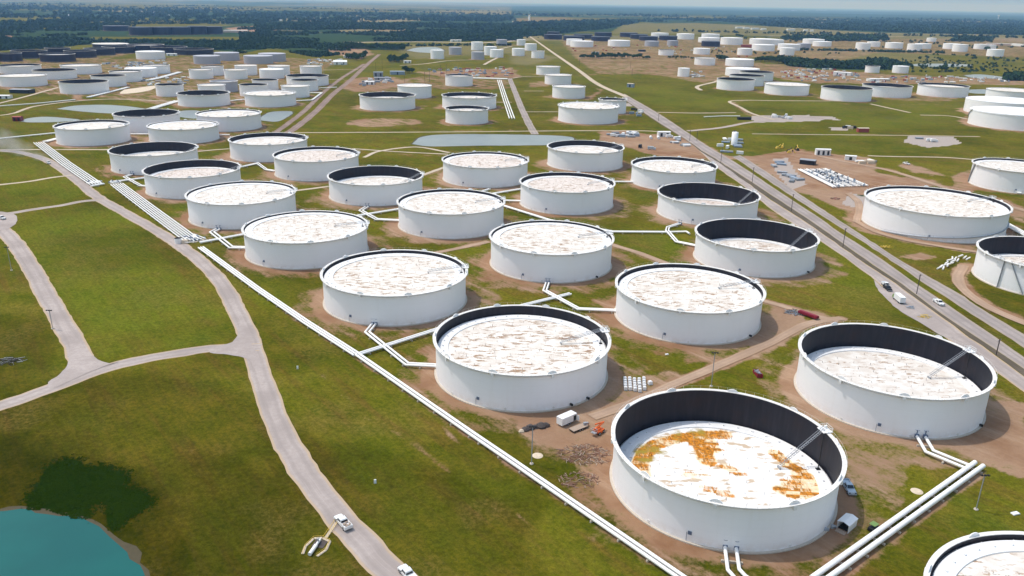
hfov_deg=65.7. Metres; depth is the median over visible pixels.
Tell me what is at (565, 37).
storage tank
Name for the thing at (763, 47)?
storage tank
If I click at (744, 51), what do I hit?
storage tank
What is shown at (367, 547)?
gravel road
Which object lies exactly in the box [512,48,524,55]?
storage tank
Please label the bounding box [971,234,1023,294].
storage tank
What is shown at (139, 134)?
pipeline
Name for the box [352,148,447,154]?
farm track
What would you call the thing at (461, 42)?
farm track
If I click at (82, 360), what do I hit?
gravel apron
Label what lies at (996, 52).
storage tank
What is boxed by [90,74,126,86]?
storage tank
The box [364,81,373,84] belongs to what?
shed
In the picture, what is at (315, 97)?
pipeline
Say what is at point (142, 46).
storage tank
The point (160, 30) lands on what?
storage tank
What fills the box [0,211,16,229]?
gravel apron
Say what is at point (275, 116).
pond
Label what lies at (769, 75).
storage tank
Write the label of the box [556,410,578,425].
box trailer
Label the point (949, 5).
sky
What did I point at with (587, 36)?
storage tank
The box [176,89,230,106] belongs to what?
storage tank
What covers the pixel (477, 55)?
storage tank
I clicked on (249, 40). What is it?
woodland
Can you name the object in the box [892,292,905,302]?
box truck
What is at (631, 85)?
shed
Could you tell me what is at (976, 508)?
light mast
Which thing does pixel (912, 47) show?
storage tank
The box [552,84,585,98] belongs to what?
storage tank
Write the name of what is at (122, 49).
storage tank
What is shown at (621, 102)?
storage tank
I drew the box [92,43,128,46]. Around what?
storage tank
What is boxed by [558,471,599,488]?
brush pile
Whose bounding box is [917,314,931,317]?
machine parts
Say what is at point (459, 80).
storage tank
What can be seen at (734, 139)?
silo
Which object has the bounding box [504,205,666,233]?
pipeline
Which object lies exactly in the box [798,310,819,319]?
trailer
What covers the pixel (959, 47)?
storage tank
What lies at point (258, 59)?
storage tank
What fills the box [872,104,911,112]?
farm track
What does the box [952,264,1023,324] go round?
farm track
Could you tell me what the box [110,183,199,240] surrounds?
pipeline
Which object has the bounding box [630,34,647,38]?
storage tank
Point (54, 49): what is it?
storage tank
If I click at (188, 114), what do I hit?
pond
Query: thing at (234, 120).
storage tank
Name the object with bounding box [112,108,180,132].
storage tank
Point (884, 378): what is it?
storage tank
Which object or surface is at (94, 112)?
pond shore
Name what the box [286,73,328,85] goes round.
storage tank
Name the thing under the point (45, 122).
pond shore
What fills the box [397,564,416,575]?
pickup truck
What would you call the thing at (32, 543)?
pond
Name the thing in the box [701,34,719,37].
storage tank
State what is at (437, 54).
storage tank
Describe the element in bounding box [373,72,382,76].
shed
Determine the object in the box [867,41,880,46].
storage tank
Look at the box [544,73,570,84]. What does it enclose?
storage tank
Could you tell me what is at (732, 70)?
storage tank
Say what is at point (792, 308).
dirt track
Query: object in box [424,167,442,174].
dirt track
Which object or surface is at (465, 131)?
cross road
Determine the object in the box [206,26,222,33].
storage tank
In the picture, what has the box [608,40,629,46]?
storage tank
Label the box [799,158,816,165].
shed
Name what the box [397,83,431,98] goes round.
storage tank
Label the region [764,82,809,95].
storage tank
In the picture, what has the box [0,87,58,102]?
farm track
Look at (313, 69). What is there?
storage tank
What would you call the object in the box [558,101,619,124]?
storage tank
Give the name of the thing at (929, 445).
pipeline
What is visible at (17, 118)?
shed
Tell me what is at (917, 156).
farm track
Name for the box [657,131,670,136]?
shed
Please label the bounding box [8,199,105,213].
gravel road
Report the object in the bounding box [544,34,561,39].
storage tank
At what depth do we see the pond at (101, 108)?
962.92 m
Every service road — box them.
[273,64,364,131]
[284,54,380,132]
[507,78,538,133]
[700,150,1023,391]
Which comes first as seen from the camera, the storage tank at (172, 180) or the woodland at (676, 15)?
the storage tank at (172, 180)
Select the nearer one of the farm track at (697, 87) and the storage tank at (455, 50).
the farm track at (697, 87)
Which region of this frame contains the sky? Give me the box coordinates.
[392,0,1023,11]
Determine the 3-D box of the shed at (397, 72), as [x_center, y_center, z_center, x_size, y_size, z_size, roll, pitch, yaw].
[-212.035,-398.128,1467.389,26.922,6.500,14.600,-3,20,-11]
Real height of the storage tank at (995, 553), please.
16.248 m
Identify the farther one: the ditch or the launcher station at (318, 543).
the ditch
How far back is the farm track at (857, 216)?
548.18 m
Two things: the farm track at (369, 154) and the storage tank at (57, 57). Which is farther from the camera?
the storage tank at (57, 57)
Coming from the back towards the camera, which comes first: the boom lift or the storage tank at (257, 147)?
the storage tank at (257, 147)
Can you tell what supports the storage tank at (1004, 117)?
on the ground
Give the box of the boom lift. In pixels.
[590,421,604,435]
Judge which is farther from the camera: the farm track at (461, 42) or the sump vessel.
the farm track at (461, 42)
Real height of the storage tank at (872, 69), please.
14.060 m
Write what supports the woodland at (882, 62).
on the ground
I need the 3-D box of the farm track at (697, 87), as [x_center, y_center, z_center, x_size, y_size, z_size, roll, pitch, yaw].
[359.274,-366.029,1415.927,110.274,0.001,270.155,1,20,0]
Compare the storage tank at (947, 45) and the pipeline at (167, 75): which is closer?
the pipeline at (167, 75)
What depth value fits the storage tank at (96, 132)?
730.59 m
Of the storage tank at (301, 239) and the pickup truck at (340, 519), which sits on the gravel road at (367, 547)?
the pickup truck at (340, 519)
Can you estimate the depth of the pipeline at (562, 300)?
360.24 m
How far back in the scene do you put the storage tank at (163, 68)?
1402.57 m
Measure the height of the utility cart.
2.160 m
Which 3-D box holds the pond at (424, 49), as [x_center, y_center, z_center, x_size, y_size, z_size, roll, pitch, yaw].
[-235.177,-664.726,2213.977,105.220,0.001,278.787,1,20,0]
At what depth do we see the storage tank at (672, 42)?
2661.20 m
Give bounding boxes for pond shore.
[0,506,149,575]
[20,117,78,122]
[56,105,145,113]
[261,111,293,121]
[411,134,575,146]
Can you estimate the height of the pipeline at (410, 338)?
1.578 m
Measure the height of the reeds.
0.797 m
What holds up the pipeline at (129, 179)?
on the ground
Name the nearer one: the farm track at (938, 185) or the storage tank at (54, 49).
the farm track at (938, 185)
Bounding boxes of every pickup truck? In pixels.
[333,513,352,530]
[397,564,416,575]
[842,478,856,494]
[883,284,892,290]
[933,298,944,305]
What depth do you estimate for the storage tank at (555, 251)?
402.81 m
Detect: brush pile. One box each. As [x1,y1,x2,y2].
[556,443,610,465]
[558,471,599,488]
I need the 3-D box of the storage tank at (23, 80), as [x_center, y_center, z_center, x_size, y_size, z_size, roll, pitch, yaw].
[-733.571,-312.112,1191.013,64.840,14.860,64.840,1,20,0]
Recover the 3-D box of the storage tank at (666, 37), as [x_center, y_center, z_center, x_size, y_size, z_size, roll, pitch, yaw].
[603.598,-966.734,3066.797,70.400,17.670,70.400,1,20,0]
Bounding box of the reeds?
[20,454,161,531]
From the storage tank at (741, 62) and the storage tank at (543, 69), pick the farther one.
the storage tank at (741, 62)
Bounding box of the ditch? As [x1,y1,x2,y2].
[626,101,1023,375]
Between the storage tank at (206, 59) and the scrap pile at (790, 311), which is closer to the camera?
the scrap pile at (790, 311)
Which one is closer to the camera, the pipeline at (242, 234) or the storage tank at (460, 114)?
the pipeline at (242, 234)
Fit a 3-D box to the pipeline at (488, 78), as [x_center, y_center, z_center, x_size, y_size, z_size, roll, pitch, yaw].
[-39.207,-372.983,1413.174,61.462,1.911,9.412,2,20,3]
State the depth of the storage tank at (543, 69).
1505.53 m
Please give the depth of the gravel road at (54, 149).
705.66 m
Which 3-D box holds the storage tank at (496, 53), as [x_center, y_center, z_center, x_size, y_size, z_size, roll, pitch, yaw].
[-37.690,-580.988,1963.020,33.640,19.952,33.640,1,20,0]
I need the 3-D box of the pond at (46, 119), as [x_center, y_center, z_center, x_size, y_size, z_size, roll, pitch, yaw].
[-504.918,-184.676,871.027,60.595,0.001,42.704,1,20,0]
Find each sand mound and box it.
[532,453,542,458]
[910,488,922,494]
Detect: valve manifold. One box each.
[108,180,120,184]
[182,234,207,242]
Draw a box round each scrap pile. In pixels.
[0,356,24,365]
[784,309,798,315]
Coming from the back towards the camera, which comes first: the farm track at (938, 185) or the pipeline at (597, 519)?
the farm track at (938, 185)
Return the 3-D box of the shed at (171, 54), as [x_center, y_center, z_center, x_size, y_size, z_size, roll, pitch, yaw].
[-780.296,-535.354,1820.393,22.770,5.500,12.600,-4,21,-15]
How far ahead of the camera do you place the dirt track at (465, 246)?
448.02 m
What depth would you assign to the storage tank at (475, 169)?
597.90 m
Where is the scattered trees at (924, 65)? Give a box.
[520,34,1023,72]
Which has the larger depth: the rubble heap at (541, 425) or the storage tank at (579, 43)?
the storage tank at (579, 43)
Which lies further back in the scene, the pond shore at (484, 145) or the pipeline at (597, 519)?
the pond shore at (484, 145)
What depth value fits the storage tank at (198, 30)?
2831.55 m
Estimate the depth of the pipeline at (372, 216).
501.58 m
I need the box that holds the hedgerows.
[2,13,1023,53]
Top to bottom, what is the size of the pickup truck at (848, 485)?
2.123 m
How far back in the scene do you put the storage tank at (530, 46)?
2248.01 m
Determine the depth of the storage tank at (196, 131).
749.31 m
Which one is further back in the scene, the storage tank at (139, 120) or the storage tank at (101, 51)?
the storage tank at (101, 51)
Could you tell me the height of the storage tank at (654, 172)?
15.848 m
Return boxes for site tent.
[835,513,857,534]
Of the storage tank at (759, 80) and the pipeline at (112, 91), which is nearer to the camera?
the pipeline at (112, 91)
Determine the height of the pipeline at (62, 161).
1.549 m
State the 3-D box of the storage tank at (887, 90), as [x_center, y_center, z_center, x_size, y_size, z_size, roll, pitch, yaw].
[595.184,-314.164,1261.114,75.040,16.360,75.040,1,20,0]
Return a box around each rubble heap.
[522,426,529,431]
[536,422,545,428]
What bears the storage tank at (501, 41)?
on the ground
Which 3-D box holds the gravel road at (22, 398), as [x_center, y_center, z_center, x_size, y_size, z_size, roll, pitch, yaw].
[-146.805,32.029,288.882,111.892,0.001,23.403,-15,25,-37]
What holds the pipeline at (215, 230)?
on the ground
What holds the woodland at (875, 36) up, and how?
on the ground
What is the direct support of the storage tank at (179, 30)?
on the ground
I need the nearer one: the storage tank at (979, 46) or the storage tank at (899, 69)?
the storage tank at (899, 69)
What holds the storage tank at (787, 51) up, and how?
on the ground
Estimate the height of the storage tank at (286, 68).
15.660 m
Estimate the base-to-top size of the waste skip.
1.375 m
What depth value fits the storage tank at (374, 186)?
543.23 m
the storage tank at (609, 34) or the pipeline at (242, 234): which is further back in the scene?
the storage tank at (609, 34)
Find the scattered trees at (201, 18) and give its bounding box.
[0,2,529,22]
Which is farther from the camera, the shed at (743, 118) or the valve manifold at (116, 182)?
the shed at (743, 118)
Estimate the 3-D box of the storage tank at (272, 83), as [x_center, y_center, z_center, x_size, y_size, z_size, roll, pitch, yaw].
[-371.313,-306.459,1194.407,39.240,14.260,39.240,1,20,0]
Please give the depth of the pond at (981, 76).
1661.69 m
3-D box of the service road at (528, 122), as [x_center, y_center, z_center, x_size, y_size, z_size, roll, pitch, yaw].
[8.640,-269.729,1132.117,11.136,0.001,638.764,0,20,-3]
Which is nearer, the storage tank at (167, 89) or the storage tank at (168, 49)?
the storage tank at (167, 89)
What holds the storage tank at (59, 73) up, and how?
on the ground
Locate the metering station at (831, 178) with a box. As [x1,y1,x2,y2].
[798,168,867,187]
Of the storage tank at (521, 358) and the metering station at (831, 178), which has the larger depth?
the metering station at (831, 178)
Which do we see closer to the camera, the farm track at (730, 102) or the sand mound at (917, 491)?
the sand mound at (917, 491)
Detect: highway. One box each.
[530,36,628,96]
[624,94,1023,368]
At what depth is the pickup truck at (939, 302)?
372.60 m
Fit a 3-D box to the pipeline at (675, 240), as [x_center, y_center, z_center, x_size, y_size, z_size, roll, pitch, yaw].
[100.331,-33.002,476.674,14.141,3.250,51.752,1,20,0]
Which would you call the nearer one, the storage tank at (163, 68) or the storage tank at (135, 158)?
the storage tank at (135, 158)
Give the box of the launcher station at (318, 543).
[301,521,336,556]
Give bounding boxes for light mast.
[529,425,536,464]
[710,352,718,386]
[974,474,989,510]
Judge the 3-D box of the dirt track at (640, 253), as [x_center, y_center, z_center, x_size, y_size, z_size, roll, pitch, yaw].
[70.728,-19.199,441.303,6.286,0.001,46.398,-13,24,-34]
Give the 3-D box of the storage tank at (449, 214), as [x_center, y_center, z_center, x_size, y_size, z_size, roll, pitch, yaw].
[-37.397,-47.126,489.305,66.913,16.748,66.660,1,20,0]
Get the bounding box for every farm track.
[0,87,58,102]
[0,99,169,115]
[343,41,509,42]
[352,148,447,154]
[364,147,449,156]
[658,112,735,112]
[686,120,769,130]
[695,80,716,89]
[728,100,781,119]
[789,134,979,136]
[818,156,1023,210]
[845,193,862,221]
[852,220,976,252]
[868,155,971,159]
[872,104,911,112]
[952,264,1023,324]
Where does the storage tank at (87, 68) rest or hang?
on the ground
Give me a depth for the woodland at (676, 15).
8739.97 m
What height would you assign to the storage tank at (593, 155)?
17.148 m
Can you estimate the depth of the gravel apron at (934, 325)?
359.34 m
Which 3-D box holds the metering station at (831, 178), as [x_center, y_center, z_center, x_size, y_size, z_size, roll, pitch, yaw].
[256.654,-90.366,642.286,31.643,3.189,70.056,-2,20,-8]
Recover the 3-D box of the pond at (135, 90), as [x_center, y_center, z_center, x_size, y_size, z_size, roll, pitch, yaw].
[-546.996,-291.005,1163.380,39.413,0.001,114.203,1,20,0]
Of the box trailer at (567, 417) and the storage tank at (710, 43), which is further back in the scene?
the storage tank at (710, 43)
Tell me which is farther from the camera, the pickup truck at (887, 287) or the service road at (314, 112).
the service road at (314, 112)
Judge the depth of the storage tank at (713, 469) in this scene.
230.39 m
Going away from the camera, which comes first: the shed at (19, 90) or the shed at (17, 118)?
the shed at (17, 118)
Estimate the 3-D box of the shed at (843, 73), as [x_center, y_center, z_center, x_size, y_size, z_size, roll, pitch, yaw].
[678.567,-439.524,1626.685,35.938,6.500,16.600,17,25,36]
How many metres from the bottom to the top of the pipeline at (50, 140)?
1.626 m
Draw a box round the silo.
[731,131,738,144]
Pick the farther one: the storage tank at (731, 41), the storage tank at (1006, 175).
the storage tank at (731, 41)
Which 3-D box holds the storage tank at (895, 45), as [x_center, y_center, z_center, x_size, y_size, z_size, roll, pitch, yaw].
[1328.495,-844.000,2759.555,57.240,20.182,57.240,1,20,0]
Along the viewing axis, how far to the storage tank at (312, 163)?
608.59 m
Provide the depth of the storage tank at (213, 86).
1097.83 m
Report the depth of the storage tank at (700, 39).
2918.91 m
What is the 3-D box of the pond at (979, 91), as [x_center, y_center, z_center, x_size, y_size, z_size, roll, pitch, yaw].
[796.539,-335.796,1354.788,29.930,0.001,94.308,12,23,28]
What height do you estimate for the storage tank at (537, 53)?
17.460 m
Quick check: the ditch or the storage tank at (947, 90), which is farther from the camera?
the storage tank at (947, 90)
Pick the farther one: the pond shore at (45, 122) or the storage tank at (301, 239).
the pond shore at (45, 122)
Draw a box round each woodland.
[0,4,512,33]
[0,31,523,56]
[254,14,527,36]
[511,11,1023,23]
[512,16,1023,36]
[778,54,1023,80]
[780,33,995,41]
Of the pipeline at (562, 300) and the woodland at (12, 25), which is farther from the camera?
the woodland at (12, 25)
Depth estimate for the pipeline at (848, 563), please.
211.73 m
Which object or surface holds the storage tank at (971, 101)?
on the ground
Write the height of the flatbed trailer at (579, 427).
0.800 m
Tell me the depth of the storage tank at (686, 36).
3153.46 m
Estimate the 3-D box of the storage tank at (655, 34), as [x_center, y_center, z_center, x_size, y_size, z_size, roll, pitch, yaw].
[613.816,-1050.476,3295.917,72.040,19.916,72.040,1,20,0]
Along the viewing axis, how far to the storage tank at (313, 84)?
1178.33 m
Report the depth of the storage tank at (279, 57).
1707.94 m
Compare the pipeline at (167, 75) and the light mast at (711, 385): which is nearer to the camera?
the light mast at (711, 385)
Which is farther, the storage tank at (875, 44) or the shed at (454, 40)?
the storage tank at (875, 44)
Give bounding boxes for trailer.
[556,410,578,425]
[569,423,588,431]
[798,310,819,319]
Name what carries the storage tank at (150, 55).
on the ground
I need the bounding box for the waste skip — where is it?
[753,369,762,377]
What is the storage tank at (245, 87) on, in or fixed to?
on the ground
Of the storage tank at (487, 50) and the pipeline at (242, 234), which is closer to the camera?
the pipeline at (242, 234)
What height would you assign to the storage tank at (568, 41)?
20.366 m
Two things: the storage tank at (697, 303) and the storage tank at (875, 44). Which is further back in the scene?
the storage tank at (875, 44)
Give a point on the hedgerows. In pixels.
(419, 44)
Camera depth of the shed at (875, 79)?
1498.91 m
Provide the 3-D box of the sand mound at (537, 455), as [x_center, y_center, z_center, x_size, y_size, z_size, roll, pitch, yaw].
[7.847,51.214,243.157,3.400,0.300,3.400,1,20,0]
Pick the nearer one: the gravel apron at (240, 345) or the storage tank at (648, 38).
the gravel apron at (240, 345)
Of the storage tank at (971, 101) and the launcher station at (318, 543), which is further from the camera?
the storage tank at (971, 101)
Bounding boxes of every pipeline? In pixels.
[0,99,74,106]
[0,132,54,138]
[33,142,100,184]
[42,138,55,141]
[86,87,129,97]
[110,177,143,181]
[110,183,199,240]
[123,171,144,186]
[130,133,148,134]
[147,72,181,79]
[147,100,177,108]
[198,246,359,355]
[199,188,520,242]
[209,225,244,250]
[242,162,274,171]
[296,92,322,100]
[355,353,685,575]
[357,292,571,355]
[358,203,398,221]
[364,322,435,368]
[473,77,506,79]
[497,80,514,118]
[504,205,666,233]
[542,278,615,313]
[665,220,694,245]
[669,231,690,234]
[721,540,747,575]
[810,460,985,575]
[914,430,968,467]
[1008,223,1023,235]
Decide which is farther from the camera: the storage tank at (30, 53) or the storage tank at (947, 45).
the storage tank at (947, 45)
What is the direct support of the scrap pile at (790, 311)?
on the ground
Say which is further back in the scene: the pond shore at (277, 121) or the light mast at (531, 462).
the pond shore at (277, 121)
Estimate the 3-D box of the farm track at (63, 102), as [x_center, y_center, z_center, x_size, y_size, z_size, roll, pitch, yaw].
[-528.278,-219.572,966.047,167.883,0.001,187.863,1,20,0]
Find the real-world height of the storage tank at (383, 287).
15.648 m
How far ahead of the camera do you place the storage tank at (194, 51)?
1855.02 m
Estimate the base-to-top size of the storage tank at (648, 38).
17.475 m
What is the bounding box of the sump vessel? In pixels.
[174,237,193,243]
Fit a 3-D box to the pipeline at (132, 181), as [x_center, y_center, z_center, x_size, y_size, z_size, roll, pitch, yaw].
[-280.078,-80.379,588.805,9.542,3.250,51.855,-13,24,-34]
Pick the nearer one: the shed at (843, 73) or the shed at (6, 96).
the shed at (6, 96)
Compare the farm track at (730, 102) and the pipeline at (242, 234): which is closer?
the pipeline at (242, 234)
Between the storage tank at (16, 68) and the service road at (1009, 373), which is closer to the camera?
the service road at (1009, 373)
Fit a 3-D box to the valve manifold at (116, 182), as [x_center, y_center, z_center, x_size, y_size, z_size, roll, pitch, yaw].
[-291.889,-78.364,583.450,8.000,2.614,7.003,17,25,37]
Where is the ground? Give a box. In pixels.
[0,0,1023,575]
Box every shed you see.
[0,95,12,98]
[9,88,35,93]
[12,116,23,120]
[166,53,176,55]
[223,30,248,32]
[333,60,346,64]
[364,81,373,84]
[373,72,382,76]
[374,77,390,79]
[390,71,404,74]
[450,39,461,41]
[627,83,634,87]
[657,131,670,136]
[737,117,751,119]
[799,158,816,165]
[815,148,830,155]
[833,71,852,75]
[845,155,856,160]
[856,128,869,131]
[866,78,879,81]
[986,43,1010,45]
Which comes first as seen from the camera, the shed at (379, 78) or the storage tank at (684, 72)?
the shed at (379, 78)
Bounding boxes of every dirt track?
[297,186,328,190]
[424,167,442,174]
[435,241,489,252]
[588,316,843,419]
[612,243,668,262]
[763,300,838,321]
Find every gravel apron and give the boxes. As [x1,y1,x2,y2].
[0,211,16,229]
[48,334,118,387]
[208,324,263,385]
[874,280,952,337]
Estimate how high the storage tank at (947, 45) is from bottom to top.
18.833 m
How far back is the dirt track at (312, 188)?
577.92 m
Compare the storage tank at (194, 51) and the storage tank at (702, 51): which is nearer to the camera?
the storage tank at (194, 51)
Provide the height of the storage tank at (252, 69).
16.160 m
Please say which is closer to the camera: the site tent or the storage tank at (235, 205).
the site tent
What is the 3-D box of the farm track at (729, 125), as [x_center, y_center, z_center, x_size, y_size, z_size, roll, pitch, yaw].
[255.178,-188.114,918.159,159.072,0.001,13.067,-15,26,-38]
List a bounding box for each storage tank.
[0,52,22,61]
[0,63,41,73]
[0,73,47,86]
[10,49,47,58]
[31,68,77,79]
[39,53,75,61]
[44,47,70,52]
[52,118,131,146]
[58,79,109,93]
[59,63,101,74]
[63,49,96,57]
[83,47,115,55]
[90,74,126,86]
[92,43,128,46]
[101,46,135,53]
[103,25,129,30]
[107,140,198,174]
[108,70,142,81]
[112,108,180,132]
[124,67,157,77]
[126,43,163,50]
[128,26,152,34]
[135,50,165,59]
[141,64,170,73]
[141,158,241,198]
[146,119,219,143]
[150,46,187,53]
[152,26,170,34]
[154,83,183,96]
[171,26,190,34]
[174,48,213,54]
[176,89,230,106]
[184,179,297,229]
[187,26,206,34]
[188,68,213,78]
[193,55,220,63]
[195,108,261,131]
[197,83,225,90]
[201,65,223,75]
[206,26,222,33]
[210,80,237,91]
[214,52,239,60]
[223,68,247,78]
[227,131,308,162]
[234,64,257,74]
[238,83,267,95]
[241,209,369,269]
[243,55,272,63]
[243,89,296,107]
[251,78,278,89]
[258,52,285,61]
[259,68,284,78]
[267,65,289,74]
[272,145,359,181]
[280,84,309,97]
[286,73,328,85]
[291,78,317,91]
[300,65,321,73]
[320,247,468,326]
[327,164,424,206]
[359,91,415,110]
[396,187,505,239]
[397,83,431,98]
[430,49,443,58]
[433,302,610,412]
[441,91,496,109]
[442,150,528,187]
[444,104,488,124]
[445,74,472,86]
[449,47,461,54]
[471,42,482,50]
[471,51,483,59]
[484,46,496,54]
[489,218,614,283]
[490,49,503,57]
[496,39,506,44]
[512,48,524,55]
[517,39,525,45]
[519,171,615,214]
[525,43,536,50]
[531,50,543,57]
[536,65,559,74]
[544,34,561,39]
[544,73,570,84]
[547,139,624,171]
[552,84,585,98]
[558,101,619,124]
[563,35,584,40]
[566,39,581,44]
[570,40,593,46]
[574,34,592,38]
[591,36,609,40]
[594,32,611,36]
[598,97,626,113]
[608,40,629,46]
[609,385,847,554]
[614,261,766,345]
[620,32,637,36]
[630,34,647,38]
[630,155,717,189]
[639,36,657,40]
[645,41,658,46]
[651,33,668,37]
[656,181,760,224]
[658,49,673,55]
[659,35,677,40]
[667,40,677,45]
[677,33,693,39]
[677,67,689,76]
[693,48,709,54]
[693,217,819,277]
[694,57,715,65]
[698,37,719,41]
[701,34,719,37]
[701,41,719,46]
[716,77,755,90]
[720,37,742,44]
[725,58,753,66]
[725,67,759,75]
[729,74,764,85]
[737,48,752,54]
[739,70,773,80]
[749,38,778,44]
[752,44,774,50]
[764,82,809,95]
[773,39,783,44]
[777,43,800,50]
[779,47,794,55]
[793,320,997,439]
[797,43,810,48]
[802,39,824,43]
[812,41,831,46]
[820,85,873,101]
[855,42,870,49]
[861,184,1013,243]
[862,83,913,97]
[865,65,879,72]
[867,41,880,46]
[885,42,902,48]
[892,65,908,72]
[907,44,922,50]
[915,43,931,48]
[916,83,969,97]
[923,531,1023,575]
[926,38,936,41]
[942,43,955,48]
[952,44,968,51]
[963,96,1023,111]
[967,106,1023,130]
[968,156,1023,193]
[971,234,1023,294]
[973,44,988,48]
[985,87,1023,97]
[986,49,1004,56]
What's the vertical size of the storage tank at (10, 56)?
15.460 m
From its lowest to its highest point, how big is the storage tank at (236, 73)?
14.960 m
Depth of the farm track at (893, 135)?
866.43 m
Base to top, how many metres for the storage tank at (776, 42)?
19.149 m
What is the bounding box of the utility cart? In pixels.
[867,521,878,531]
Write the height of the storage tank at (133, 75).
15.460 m
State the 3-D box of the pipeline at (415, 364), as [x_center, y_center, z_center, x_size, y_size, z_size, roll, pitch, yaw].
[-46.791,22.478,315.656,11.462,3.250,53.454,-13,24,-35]
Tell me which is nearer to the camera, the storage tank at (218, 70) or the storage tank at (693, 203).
the storage tank at (693, 203)
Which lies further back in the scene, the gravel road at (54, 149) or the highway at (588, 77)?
the highway at (588, 77)
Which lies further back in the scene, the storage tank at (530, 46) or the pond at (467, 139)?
the storage tank at (530, 46)
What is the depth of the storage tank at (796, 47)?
2493.75 m
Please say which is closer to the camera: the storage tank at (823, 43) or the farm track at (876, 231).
the farm track at (876, 231)
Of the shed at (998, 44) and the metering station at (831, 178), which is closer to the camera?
the metering station at (831, 178)
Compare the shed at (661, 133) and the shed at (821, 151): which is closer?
the shed at (821, 151)
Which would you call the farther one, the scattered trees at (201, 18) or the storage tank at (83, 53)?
the scattered trees at (201, 18)
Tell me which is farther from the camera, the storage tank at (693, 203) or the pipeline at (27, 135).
the pipeline at (27, 135)
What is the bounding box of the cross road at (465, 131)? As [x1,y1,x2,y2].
[292,130,656,132]
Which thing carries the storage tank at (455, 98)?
on the ground
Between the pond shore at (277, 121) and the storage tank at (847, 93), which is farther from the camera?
the storage tank at (847, 93)
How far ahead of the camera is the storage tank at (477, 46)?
2217.02 m
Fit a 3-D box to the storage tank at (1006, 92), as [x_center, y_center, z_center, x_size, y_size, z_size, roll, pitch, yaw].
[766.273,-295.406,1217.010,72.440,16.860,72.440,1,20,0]
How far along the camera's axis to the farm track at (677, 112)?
1018.40 m
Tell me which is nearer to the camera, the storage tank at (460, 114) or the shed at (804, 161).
the shed at (804, 161)
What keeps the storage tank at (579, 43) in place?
on the ground
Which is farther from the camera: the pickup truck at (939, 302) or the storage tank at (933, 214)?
the storage tank at (933, 214)
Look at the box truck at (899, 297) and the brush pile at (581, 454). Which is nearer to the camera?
the brush pile at (581, 454)
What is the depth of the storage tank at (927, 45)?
2756.49 m
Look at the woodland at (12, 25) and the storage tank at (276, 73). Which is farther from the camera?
the woodland at (12, 25)
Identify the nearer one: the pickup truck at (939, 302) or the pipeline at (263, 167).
the pickup truck at (939, 302)
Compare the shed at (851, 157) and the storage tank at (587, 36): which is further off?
the storage tank at (587, 36)
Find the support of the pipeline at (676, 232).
on the ground
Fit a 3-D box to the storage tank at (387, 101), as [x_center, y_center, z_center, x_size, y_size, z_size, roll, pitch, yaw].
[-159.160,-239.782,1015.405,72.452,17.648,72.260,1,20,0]
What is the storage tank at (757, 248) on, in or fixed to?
on the ground
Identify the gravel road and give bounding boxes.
[0,149,107,149]
[0,150,417,575]
[0,175,72,184]
[0,228,93,360]
[0,343,261,410]
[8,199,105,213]
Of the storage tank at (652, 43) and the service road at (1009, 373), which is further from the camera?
the storage tank at (652, 43)
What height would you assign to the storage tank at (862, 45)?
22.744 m
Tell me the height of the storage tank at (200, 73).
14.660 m
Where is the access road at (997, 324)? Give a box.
[733,155,1023,347]
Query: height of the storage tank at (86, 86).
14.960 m
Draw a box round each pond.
[0,509,144,575]
[21,117,78,121]
[58,105,143,112]
[120,86,154,93]
[179,110,199,118]
[261,111,292,121]
[407,47,442,52]
[413,134,573,145]
[913,64,970,66]
[965,74,1001,77]
[969,89,985,93]
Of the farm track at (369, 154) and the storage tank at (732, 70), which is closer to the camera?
the farm track at (369, 154)
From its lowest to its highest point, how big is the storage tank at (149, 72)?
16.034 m
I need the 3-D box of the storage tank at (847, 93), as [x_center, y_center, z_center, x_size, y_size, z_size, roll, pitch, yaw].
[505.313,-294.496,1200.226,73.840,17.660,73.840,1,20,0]
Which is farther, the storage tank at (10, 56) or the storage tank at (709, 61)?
the storage tank at (709, 61)
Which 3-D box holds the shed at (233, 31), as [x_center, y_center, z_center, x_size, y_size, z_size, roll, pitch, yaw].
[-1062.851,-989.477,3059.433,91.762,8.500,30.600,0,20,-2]
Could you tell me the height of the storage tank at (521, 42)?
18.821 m
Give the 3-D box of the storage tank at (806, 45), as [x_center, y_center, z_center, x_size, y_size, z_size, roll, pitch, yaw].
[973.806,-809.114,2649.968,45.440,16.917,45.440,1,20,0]
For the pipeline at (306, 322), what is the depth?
353.73 m
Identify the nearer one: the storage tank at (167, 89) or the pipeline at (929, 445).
the pipeline at (929, 445)
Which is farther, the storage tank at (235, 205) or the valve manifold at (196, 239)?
the storage tank at (235, 205)
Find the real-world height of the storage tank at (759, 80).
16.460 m
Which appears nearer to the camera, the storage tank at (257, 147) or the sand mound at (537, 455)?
the sand mound at (537, 455)
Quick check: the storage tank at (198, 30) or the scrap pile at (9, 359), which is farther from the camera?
the storage tank at (198, 30)
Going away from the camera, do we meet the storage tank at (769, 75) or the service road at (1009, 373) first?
the service road at (1009, 373)
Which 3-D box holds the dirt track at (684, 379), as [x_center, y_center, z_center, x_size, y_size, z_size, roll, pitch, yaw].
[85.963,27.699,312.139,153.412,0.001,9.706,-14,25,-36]

